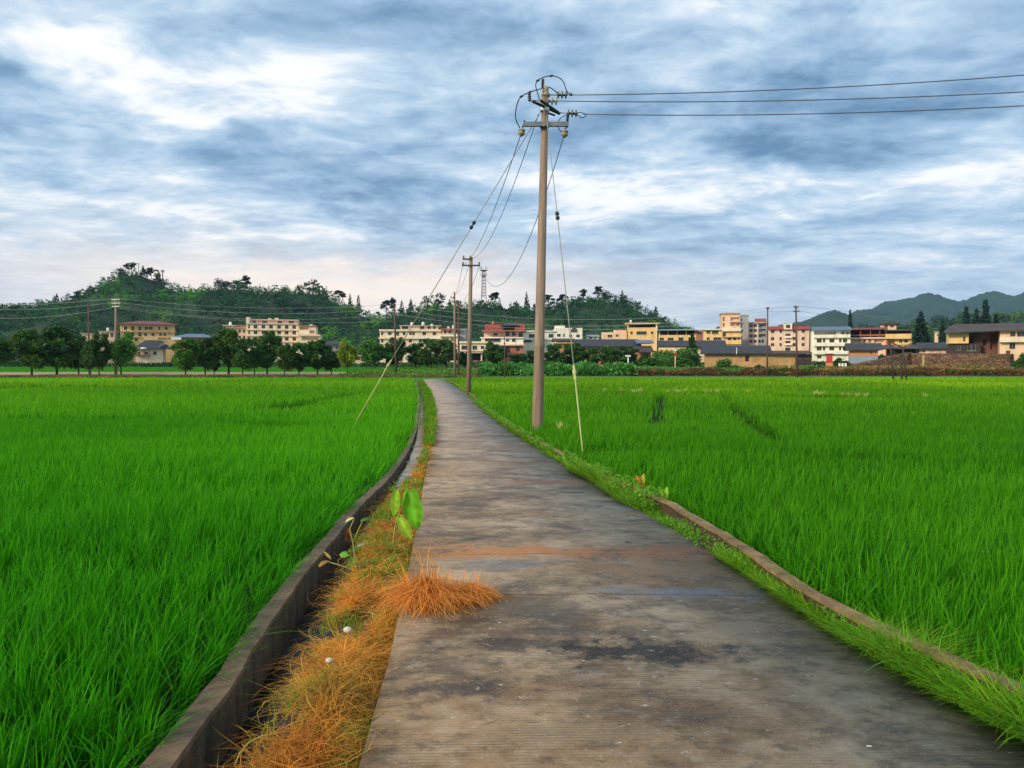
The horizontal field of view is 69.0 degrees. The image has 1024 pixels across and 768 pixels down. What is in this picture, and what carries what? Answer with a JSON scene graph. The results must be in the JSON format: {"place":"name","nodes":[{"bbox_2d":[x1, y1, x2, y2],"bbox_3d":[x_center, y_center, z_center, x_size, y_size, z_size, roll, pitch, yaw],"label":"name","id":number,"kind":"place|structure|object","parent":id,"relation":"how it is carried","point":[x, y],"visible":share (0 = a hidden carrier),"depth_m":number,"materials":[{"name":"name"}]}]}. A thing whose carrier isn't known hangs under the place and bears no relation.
{"place":"outdoors","nodes":[
{"label":"outdoors","id":0,"kind":"place"},
{"bbox_2d":[0,372,350,374],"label":"dirt path","id":1,"kind":"structure","parent":0,"point":[158,373],"depth_m":112.24,"materials":[{"name":"beige soil"}]},
{"bbox_2d":[0,386,417,767],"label":"field mud","id":2,"kind":"structure","parent":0,"point":[168,697],"depth_m":4.07,"materials":[{"name":"brown soil"}]},
{"bbox_2d":[0,376,421,767],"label":"rice plants","id":3,"kind":"object","parent":2,"relation":"on","point":[92,464],"visible":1,"depth_m":7.37,"materials":[{"name":"green plant"}]},
{"bbox_2d":[219,381,424,767],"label":"ditch water","id":4,"kind":"structure","parent":0,"point":[305,622],"depth_m":4.86,"materials":[{"name":"grey liquid"}]},
{"bbox_2d":[209,418,440,767],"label":"bank","id":5,"kind":"structure","parent":0,"point":[365,618],"depth_m":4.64,"materials":[{"name":"plant"}]},
{"bbox_2d":[239,379,437,750],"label":"green grass","id":6,"kind":"structure","parent":5,"relation":"on","point":[430,409],"depth_m":7.01,"materials":[{"name":"green plant"}]},
{"bbox_2d":[318,517,369,572],"bbox_3d":[-1.381,1.321,6.096,0.445,0.480,0.100,0,2,0],"label":"wilted plant","id":7,"kind":"object","parent":5,"relation":"on","point":[345,554],"visible":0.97,"depth_m":6.06,"materials":[{"name":"green plant"}]},
{"bbox_2d":[391,486,422,552],"bbox_3d":[-0.940,1.222,6.647,0.284,0.621,0.116,-1,2,-21],"label":"taro plant","id":8,"kind":"object","parent":5,"relation":"on","point":[410,503],"visible":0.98,"depth_m":6.65,"materials":[{"name":"green plant"}]},
{"bbox_2d":[0,275,671,361],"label":"hill","id":9,"kind":"structure","parent":0,"point":[189,306],"depth_m":390.03,"materials":[{"name":"green plant"}]},
{"bbox_2d":[0,264,695,357],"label":"forest","id":10,"kind":"object","parent":9,"relation":"on","point":[193,294],"visible":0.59,"depth_m":395.91,"materials":[{"name":"green plant"}]},
{"bbox_2d":[0,362,1023,380],"bbox_3d":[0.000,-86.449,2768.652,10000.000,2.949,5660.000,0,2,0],"label":"ground","id":11,"kind":"structure","parent":0,"point":[583,377],"depth_m":96.72,"materials":[{"name":"green plant"}]},
{"bbox_2d":[0,336,15,364],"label":"roadside tree","id":12,"kind":"object","parent":11,"relation":"on","point":[6,356],"visible":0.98,"depth_m":100.97,"materials":[{"name":"green plant"}]},
{"bbox_2d":[7,326,51,374],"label":"roadside tree","id":13,"kind":"object","parent":11,"relation":"on","point":[30,356],"visible":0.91,"depth_m":101.92,"materials":[{"name":"green plant"}]},
{"bbox_2d":[34,325,80,374],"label":"roadside tree","id":14,"kind":"object","parent":11,"relation":"on","point":[60,358],"visible":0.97,"depth_m":103.89,"materials":[{"name":"green plant"}]},
{"bbox_2d":[65,335,86,373],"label":"roadside tree","id":15,"kind":"object","parent":11,"relation":"on","point":[78,348],"visible":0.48,"depth_m":106.17,"materials":[{"name":"green plant"}]},
{"bbox_2d":[79,340,101,374],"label":"roadside tree","id":16,"kind":"object","parent":11,"relation":"on","point":[90,347],"visible":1,"depth_m":101.74,"materials":[{"name":"green plant"}]},
{"bbox_2d":[88,333,111,374],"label":"roadside tree","id":17,"kind":"object","parent":11,"relation":"on","point":[103,341],"visible":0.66,"depth_m":104.17,"materials":[{"name":"green plant"}]},
{"bbox_2d":[111,298,119,374],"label":"utility pole","id":18,"kind":"object","parent":11,"relation":"on","point":[115,337],"visible":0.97,"depth_m":105.67,"materials":[{"name":"concrete"}]},
{"bbox_2d":[107,331,139,373],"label":"roadside tree","id":19,"kind":"object","parent":11,"relation":"on","point":[124,351],"visible":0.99,"depth_m":105.45,"materials":[{"name":"green plant"}]},
{"bbox_2d":[117,321,177,362],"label":"hotel block","id":20,"kind":"structure","parent":11,"relation":"on","point":[143,331],"depth_m":248.52,"materials":[{"name":"yellow paint"}]},
{"bbox_2d":[136,340,170,362],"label":"tiled house","id":21,"kind":"structure","parent":11,"relation":"on","point":[152,351],"depth_m":226.63,"materials":[{"name":"paint"}]},
{"bbox_2d":[170,336,202,373],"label":"roadside tree","id":22,"kind":"object","parent":11,"relation":"on","point":[185,359],"visible":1,"depth_m":100.81,"materials":[{"name":"green plant"}]},
{"bbox_2d":[171,334,211,353],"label":"blue roofed house","id":23,"kind":"structure","parent":11,"relation":"on","point":[183,336],"depth_m":236.17,"materials":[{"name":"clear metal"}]},
{"bbox_2d":[196,337,219,374],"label":"roadside tree","id":24,"kind":"object","parent":11,"relation":"on","point":[207,362],"visible":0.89,"depth_m":102.58,"materials":[{"name":"green plant"}]},
{"bbox_2d":[0,366,447,371],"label":"rice plants","id":25,"kind":"object","parent":11,"relation":"on","point":[146,369],"visible":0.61,"depth_m":134.43,"materials":[{"name":"green plant"}]},
{"bbox_2d":[209,327,238,373],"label":"roadside tree","id":26,"kind":"object","parent":11,"relation":"on","point":[225,338],"visible":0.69,"depth_m":105.49,"materials":[{"name":"green plant"}]},
{"bbox_2d":[222,322,245,338],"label":"cream wing","id":27,"kind":"structure","parent":11,"relation":"on","point":[241,330],"depth_m":251.88,"materials":[{"name":"beige paint"}]},
{"bbox_2d":[0,374,481,377],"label":"bank grass","id":28,"kind":"structure","parent":11,"relation":"on","point":[228,375],"depth_m":95.99,"materials":[{"name":"green plant"}]},
{"bbox_2d":[228,337,254,374],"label":"roadside tree","id":29,"kind":"object","parent":11,"relation":"on","point":[242,359],"visible":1,"depth_m":101.66,"materials":[{"name":"green plant"}]},
{"bbox_2d":[247,342,267,373],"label":"roadside tree","id":30,"kind":"object","parent":11,"relation":"on","point":[257,351],"visible":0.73,"depth_m":103.83,"materials":[{"name":"green plant"}]},
{"bbox_2d":[250,330,282,374],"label":"roadside tree","id":31,"kind":"object","parent":11,"relation":"on","point":[266,338],"visible":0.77,"depth_m":105.17,"materials":[{"name":"green plant"}]},
{"bbox_2d":[246,317,299,361],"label":"cream apartment block","id":32,"kind":"structure","parent":11,"relation":"on","point":[287,331],"depth_m":251.99,"materials":[{"name":"paint"}]},
{"bbox_2d":[139,380,419,767],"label":"ditch wall","id":33,"kind":"structure","parent":11,"relation":"on","point":[202,740],"depth_m":4.15,"materials":[{"name":"concrete"}]},
{"bbox_2d":[275,344,294,374],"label":"roadside tree","id":34,"kind":"object","parent":11,"relation":"on","point":[285,356],"visible":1,"depth_m":100.90,"materials":[{"name":"green plant"}]},
{"bbox_2d":[288,342,309,373],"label":"roadside tree","id":35,"kind":"object","parent":11,"relation":"on","point":[298,365],"visible":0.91,"depth_m":102.80,"materials":[{"name":"green plant"}]},
{"bbox_2d":[298,324,321,357],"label":"balcony wing","id":36,"kind":"structure","parent":11,"relation":"on","point":[309,332],"depth_m":250.96,"materials":[{"name":"white paint"}]},
{"bbox_2d":[300,338,333,374],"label":"roadside tree","id":37,"kind":"object","parent":11,"relation":"on","point":[317,348],"visible":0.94,"depth_m":104.26,"materials":[{"name":"green plant"}]},
{"bbox_2d":[324,347,340,373],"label":"roadside tree","id":38,"kind":"object","parent":11,"relation":"on","point":[335,363],"visible":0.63,"depth_m":106.42,"materials":[{"name":"green plant"}]},
{"bbox_2d":[335,338,357,372],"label":"roadside tree","id":39,"kind":"object","parent":11,"relation":"on","point":[347,354],"visible":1,"depth_m":101.78,"materials":[{"name":"green plant"}]},
{"bbox_2d":[356,339,393,368],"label":"roadside tree","id":40,"kind":"object","parent":11,"relation":"on","point":[375,352],"visible":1,"depth_m":148.08,"materials":[{"name":"green plant"}]},
{"bbox_2d":[384,337,407,364],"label":"roadside tree","id":41,"kind":"object","parent":11,"relation":"on","point":[401,351],"visible":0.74,"depth_m":151.03,"materials":[{"name":"green plant"}]},
{"bbox_2d":[378,322,441,362],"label":"cream row house","id":42,"kind":"structure","parent":11,"relation":"on","point":[417,333],"depth_m":225.68,"materials":[{"name":"paint"}]},
{"bbox_2d":[405,342,425,367],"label":"roadside tree","id":43,"kind":"object","parent":11,"relation":"on","point":[413,348],"visible":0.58,"depth_m":152.87,"materials":[{"name":"green plant"}]},
{"bbox_2d":[0,360,846,367],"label":"village scrub","id":44,"kind":"object","parent":11,"relation":"on","point":[14,363],"visible":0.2,"depth_m":166.51,"materials":[{"name":"green plant"}]},
{"bbox_2d":[416,338,441,367],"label":"roadside tree","id":45,"kind":"object","parent":11,"relation":"on","point":[426,357],"visible":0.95,"depth_m":148.64,"materials":[{"name":"green plant"}]},
{"bbox_2d":[434,338,460,368],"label":"roadside tree","id":46,"kind":"object","parent":11,"relation":"on","point":[445,348],"visible":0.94,"depth_m":146.88,"materials":[{"name":"green plant"}]},
{"bbox_2d":[438,325,457,364],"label":"balcony house","id":47,"kind":"structure","parent":11,"relation":"on","point":[448,332],"depth_m":223.73,"materials":[{"name":"beige paint"}]},
{"bbox_2d":[451,293,456,375],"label":"utility pole","id":48,"kind":"object","parent":11,"relation":"on","point":[454,336],"visible":0.89,"depth_m":95.76,"materials":[{"name":"concrete"}]},
{"bbox_2d":[459,341,493,365],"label":"market hall","id":49,"kind":"structure","parent":11,"relation":"on","point":[478,347],"depth_m":204.81,"materials":[{"name":"beige paint"}]},
{"bbox_2d":[481,339,507,363],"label":"roadside tree","id":50,"kind":"object","parent":11,"relation":"on","point":[493,352],"visible":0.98,"depth_m":136.98,"materials":[{"name":"green plant"}]},
{"bbox_2d":[336,368,655,374],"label":"meadow grass","id":51,"kind":"structure","parent":11,"relation":"on","point":[434,371],"depth_m":108.87,"materials":[{"name":"green plant"}]},
{"bbox_2d":[480,321,526,360],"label":"red roofed house","id":52,"kind":"structure","parent":11,"relation":"on","point":[497,333],"depth_m":214.74,"materials":[{"name":"paint"}]},
{"bbox_2d":[523,326,581,360],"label":"white villa","id":53,"kind":"object","parent":11,"relation":"on","point":[559,332],"visible":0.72,"depth_m":224.67,"materials":[{"name":"paint"}]},
{"bbox_2d":[544,344,566,363],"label":"roadside tree","id":54,"kind":"object","parent":11,"relation":"on","point":[551,349],"visible":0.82,"depth_m":140.77,"materials":[{"name":"green plant"}]},
{"bbox_2d":[477,360,637,375],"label":"crop plants","id":55,"kind":"object","parent":11,"relation":"on","point":[584,368],"visible":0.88,"depth_m":98.26,"materials":[{"name":"green plant"}]},
{"bbox_2d":[551,338,573,355],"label":"small house","id":56,"kind":"structure","parent":11,"relation":"on","point":[562,341],"depth_m":195.15,"materials":[{"name":"beige paint"}]},
{"bbox_2d":[563,342,586,364],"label":"roadside tree","id":57,"kind":"object","parent":11,"relation":"on","point":[567,350],"visible":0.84,"depth_m":143.15,"materials":[{"name":"green plant"}]},
{"bbox_2d":[577,347,599,364],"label":"roadside tree","id":58,"kind":"object","parent":11,"relation":"on","point":[592,352],"visible":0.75,"depth_m":141.78,"materials":[{"name":"green plant"}]},
{"bbox_2d":[597,345,627,364],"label":"roadside tree","id":59,"kind":"object","parent":11,"relation":"on","point":[611,355],"visible":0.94,"depth_m":140.52,"materials":[{"name":"green plant"}]},
{"bbox_2d":[573,339,653,363],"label":"long tiled house","id":60,"kind":"structure","parent":11,"relation":"on","point":[598,344],"depth_m":189.80,"materials":[{"name":"grey tile"}]},
{"bbox_2d":[601,330,626,338],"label":"yellow annex","id":61,"kind":"object","parent":11,"relation":"on","point":[618,334],"visible":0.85,"depth_m":227.34,"materials":[{"name":"beige paint"}]},
{"bbox_2d":[617,346,639,364],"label":"roadside tree","id":62,"kind":"object","parent":11,"relation":"on","point":[631,351],"visible":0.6,"depth_m":143.21,"materials":[{"name":"green plant"}]},
{"bbox_2d":[625,320,659,356],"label":"yellow house","id":63,"kind":"structure","parent":11,"relation":"on","point":[643,331],"depth_m":224.07,"materials":[{"name":"paint"}]},
{"bbox_2d":[638,347,702,366],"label":"broadleaf shrub","id":64,"kind":"object","parent":11,"relation":"on","point":[685,357],"visible":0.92,"depth_m":147.78,"materials":[{"name":"green plant"}]},
{"bbox_2d":[657,329,695,352],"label":"long yellow house","id":65,"kind":"structure","parent":11,"relation":"on","point":[672,334],"depth_m":221.63,"materials":[{"name":"paint"}]},
{"bbox_2d":[657,340,726,366],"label":"dark roof house","id":66,"kind":"structure","parent":11,"relation":"on","point":[676,344],"depth_m":177.14,"materials":[{"name":"beige paint"}]},
{"bbox_2d":[695,329,740,345],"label":"cream terrace house","id":67,"kind":"structure","parent":11,"relation":"on","point":[731,337],"depth_m":218.02,"materials":[{"name":"beige paint"}]},
{"bbox_2d":[719,313,748,344],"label":"square tower house","id":68,"kind":"structure","parent":11,"relation":"on","point":[736,323],"depth_m":230.69,"materials":[{"name":"beige paint"}]},
{"bbox_2d":[637,365,866,374],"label":"tall grass","id":69,"kind":"structure","parent":11,"relation":"on","point":[680,368],"depth_m":118.43,"materials":[{"name":"green plant"}]},
{"bbox_2d":[700,345,811,366],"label":"earth wall house","id":70,"kind":"structure","parent":11,"relation":"on","point":[747,355],"depth_m":162.70,"materials":[{"name":"tile"}]},
{"bbox_2d":[748,319,768,344],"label":"grey balcony block","id":71,"kind":"structure","parent":11,"relation":"on","point":[757,331],"depth_m":232.25,"materials":[{"name":"paint"}]},
{"bbox_2d":[768,323,809,350],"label":"pink house","id":72,"kind":"structure","parent":11,"relation":"on","point":[781,338],"depth_m":213.00,"materials":[{"name":"paint"}]},
{"bbox_2d":[793,305,798,376],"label":"utility pole","id":73,"kind":"object","parent":11,"relation":"on","point":[795,307],"visible":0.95,"depth_m":95.80,"materials":[{"name":"metal"}]},
{"bbox_2d":[630,364,1023,375],"bbox_3d":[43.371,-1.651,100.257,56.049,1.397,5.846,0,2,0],"label":"dry undergrowth","id":74,"kind":"object","parent":11,"relation":"on","point":[884,371],"visible":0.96,"depth_m":98.16,"materials":[{"name":"brown plant"}]},
{"bbox_2d":[810,326,851,365],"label":"white apartment house","id":75,"kind":"structure","parent":11,"relation":"on","point":[824,341],"depth_m":187.51,"materials":[{"name":"paint"}]},
{"bbox_2d":[844,343,882,363],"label":"orange shed","id":76,"kind":"structure","parent":11,"relation":"on","point":[859,352],"depth_m":149.12,"materials":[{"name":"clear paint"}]},
{"bbox_2d":[850,327,887,355],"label":"timber balcony house","id":77,"kind":"structure","parent":11,"relation":"on","point":[869,335],"depth_m":190.61,"materials":[{"name":"paint"}]},
{"bbox_2d":[850,352,911,366],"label":"stone embankment","id":78,"kind":"structure","parent":11,"relation":"on","point":[884,361],"depth_m":126.87,"materials":[{"name":"grey stone"}]},
{"bbox_2d":[879,323,912,355],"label":"yellow corner house","id":79,"kind":"structure","parent":11,"relation":"on","point":[892,332],"depth_m":186.67,"materials":[{"name":"paint"}]},
{"bbox_2d":[882,345,921,356],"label":"dark lean to","id":80,"kind":"object","parent":11,"relation":"on","point":[898,349],"visible":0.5,"depth_m":156.73,"materials":[{"name":"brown tile"}]},
{"bbox_2d":[910,311,933,352],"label":"conifer tree","id":81,"kind":"object","parent":11,"relation":"on","point":[920,334],"visible":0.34,"depth_m":174.13,"materials":[{"name":"green plant"}]},
{"bbox_2d":[915,342,946,352],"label":"house","id":82,"kind":"structure","parent":11,"relation":"on","point":[935,347],"depth_m":154.06,"materials":[{"name":"paint"}]},
{"bbox_2d":[910,353,1013,367],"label":"stone wall","id":83,"kind":"structure","parent":11,"relation":"on","point":[947,359],"depth_m":126.31,"materials":[{"name":"stone"}]},
{"bbox_2d":[944,323,1023,360],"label":"brown roofed farmhouse","id":84,"kind":"object","parent":11,"relation":"on","point":[1003,338],"visible":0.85,"depth_m":138.54,"materials":[{"name":"yellow paint"}]},
{"bbox_2d":[980,299,991,332],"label":"conifer tree","id":85,"kind":"object","parent":11,"relation":"on","point":[985,316],"visible":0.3,"depth_m":298.49,"materials":[{"name":"green plant"}]},
{"bbox_2d":[0,0,1023,329],"label":"sky","id":86,"kind":"structure","parent":0,"point":[351,147],"materials":[{"name":"blue"}]},
{"bbox_2d":[451,384,714,552],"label":"bank","id":87,"kind":"structure","parent":0,"point":[703,545],"depth_m":7.09,"materials":[{"name":"soil"}]},
{"bbox_2d":[462,255,479,394],"bbox_3d":[-2.782,-3.944,50.868,1.257,9.588,0.405,0,2,0],"label":"utility pole","id":88,"kind":"object","parent":87,"relation":"on","point":[469,354],"visible":0.93,"depth_m":50.79,"materials":[{"name":"concrete"}]},
{"bbox_2d":[359,379,1023,767],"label":"path","id":89,"kind":"structure","parent":0,"point":[617,635],"depth_m":3.91,"materials":[{"name":"concrete"}]},
{"bbox_2d":[338,543,501,629],"bbox_3d":[-0.569,1.251,4.913,1.122,0.422,1.121,0,2,0],"label":"dry grass clump","id":90,"kind":"object","parent":89,"relation":"on","point":[429,592],"visible":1,"depth_m":4.82,"materials":[{"name":"plant"}]},
{"bbox_2d":[447,568,515,610],"bbox_3d":[-0.277,1.345,5.030,0.725,0.237,0.651,-1,2,-25],"label":"dry grass clump","id":91,"kind":"object","parent":89,"relation":"on","point":[482,588],"visible":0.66,"depth_m":4.99,"materials":[{"name":"plant"}]},
{"bbox_2d":[444,379,1023,750],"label":"verge grass","id":92,"kind":"structure","parent":0,"point":[989,704],"depth_m":3.98,"materials":[{"name":"green plant"}]},
{"bbox_2d":[459,385,1021,679],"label":"field mud","id":93,"kind":"structure","parent":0,"point":[662,405],"depth_m":8.41,"materials":[{"name":"soil"}]},
{"bbox_2d":[515,75,585,430],"bbox_3d":[1.002,-3.427,20.576,1.903,10.139,0.898,-1,2,-26],"label":"utility pole","id":94,"kind":"object","parent":93,"relation":"on","point":[538,380],"visible":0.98,"depth_m":20.49,"materials":[{"name":"concrete"}]},
{"bbox_2d":[354,112,540,423],"bbox_3d":[-2.056,-2.984,21.421,5.938,9.063,0.110,1,2,16],"label":"guy wire","id":95,"kind":"object","parent":94,"relation":"attached to","point":[470,227],"visible":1,"depth_m":21.41,"materials":[{"name":"metal"}]},
{"bbox_2d":[546,114,582,453],"bbox_3d":[1.201,-2.878,17.766,0.110,8.844,5.546,0,2,-5],"label":"guy wire","id":96,"kind":"object","parent":94,"relation":"attached to","point":[557,217],"visible":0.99,"depth_m":17.02,"materials":[{"name":"metal"}]},
{"bbox_2d":[560,91,1023,101],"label":"power line","id":97,"kind":"object","parent":94,"relation":"attached to","point":[796,100],"visible":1,"depth_m":19.32,"materials":[{"name":"metal"}]},
{"bbox_2d":[573,75,1023,94],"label":"power line","id":98,"kind":"object","parent":94,"relation":"attached to","point":[802,88],"visible":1,"depth_m":19.31,"materials":[{"name":"metal"}]},
{"bbox_2d":[583,105,1023,115],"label":"power line","id":99,"kind":"object","parent":94,"relation":"attached to","point":[807,113],"visible":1,"depth_m":19.35,"materials":[{"name":"metal"}]},
{"bbox_2d":[450,376,1023,681],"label":"rice plants","id":100,"kind":"object","parent":93,"relation":"on","point":[716,462],"visible":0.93,"depth_m":11.37,"materials":[{"name":"green plant"}]},
{"bbox_2d":[450,380,1023,699],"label":"kerb","id":101,"kind":"structure","parent":93,"relation":"on","point":[674,510],"depth_m":4.97,"materials":[{"name":"concrete"}]},
{"bbox_2d":[888,341,914,379],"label":"wooden frame","id":102,"kind":"object","parent":93,"relation":"on","point":[891,351],"visible":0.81,"depth_m":83.91,"materials":[{"name":"brown wood"}]},
{"bbox_2d":[716,310,938,328],"bbox_3d":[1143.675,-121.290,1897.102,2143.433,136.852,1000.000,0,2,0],"label":"mountain","id":103,"kind":"structure","parent":0,"point":[829,319],"depth_m":1857.26,"materials":[{"name":"green plant"}]},
{"bbox_2d":[809,317,1023,350],"bbox_3d":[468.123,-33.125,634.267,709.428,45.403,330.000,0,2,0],"label":"hill","id":104,"kind":"structure","parent":0,"point":[1002,321],"depth_m":592.03,"materials":[{"name":"green plant"}]},
{"bbox_2d":[809,310,1023,349],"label":"forest","id":105,"kind":"object","parent":104,"relation":"on","point":[1012,316],"visible":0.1,"depth_m":594.66,"materials":[{"name":"green plant"}]},
{"bbox_2d":[852,291,1023,319],"bbox_3d":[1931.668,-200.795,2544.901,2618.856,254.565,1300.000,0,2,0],"label":"mountain","id":106,"kind":"structure","parent":0,"point":[928,305],"depth_m":2524.97,"materials":[{"name":"green plant"}]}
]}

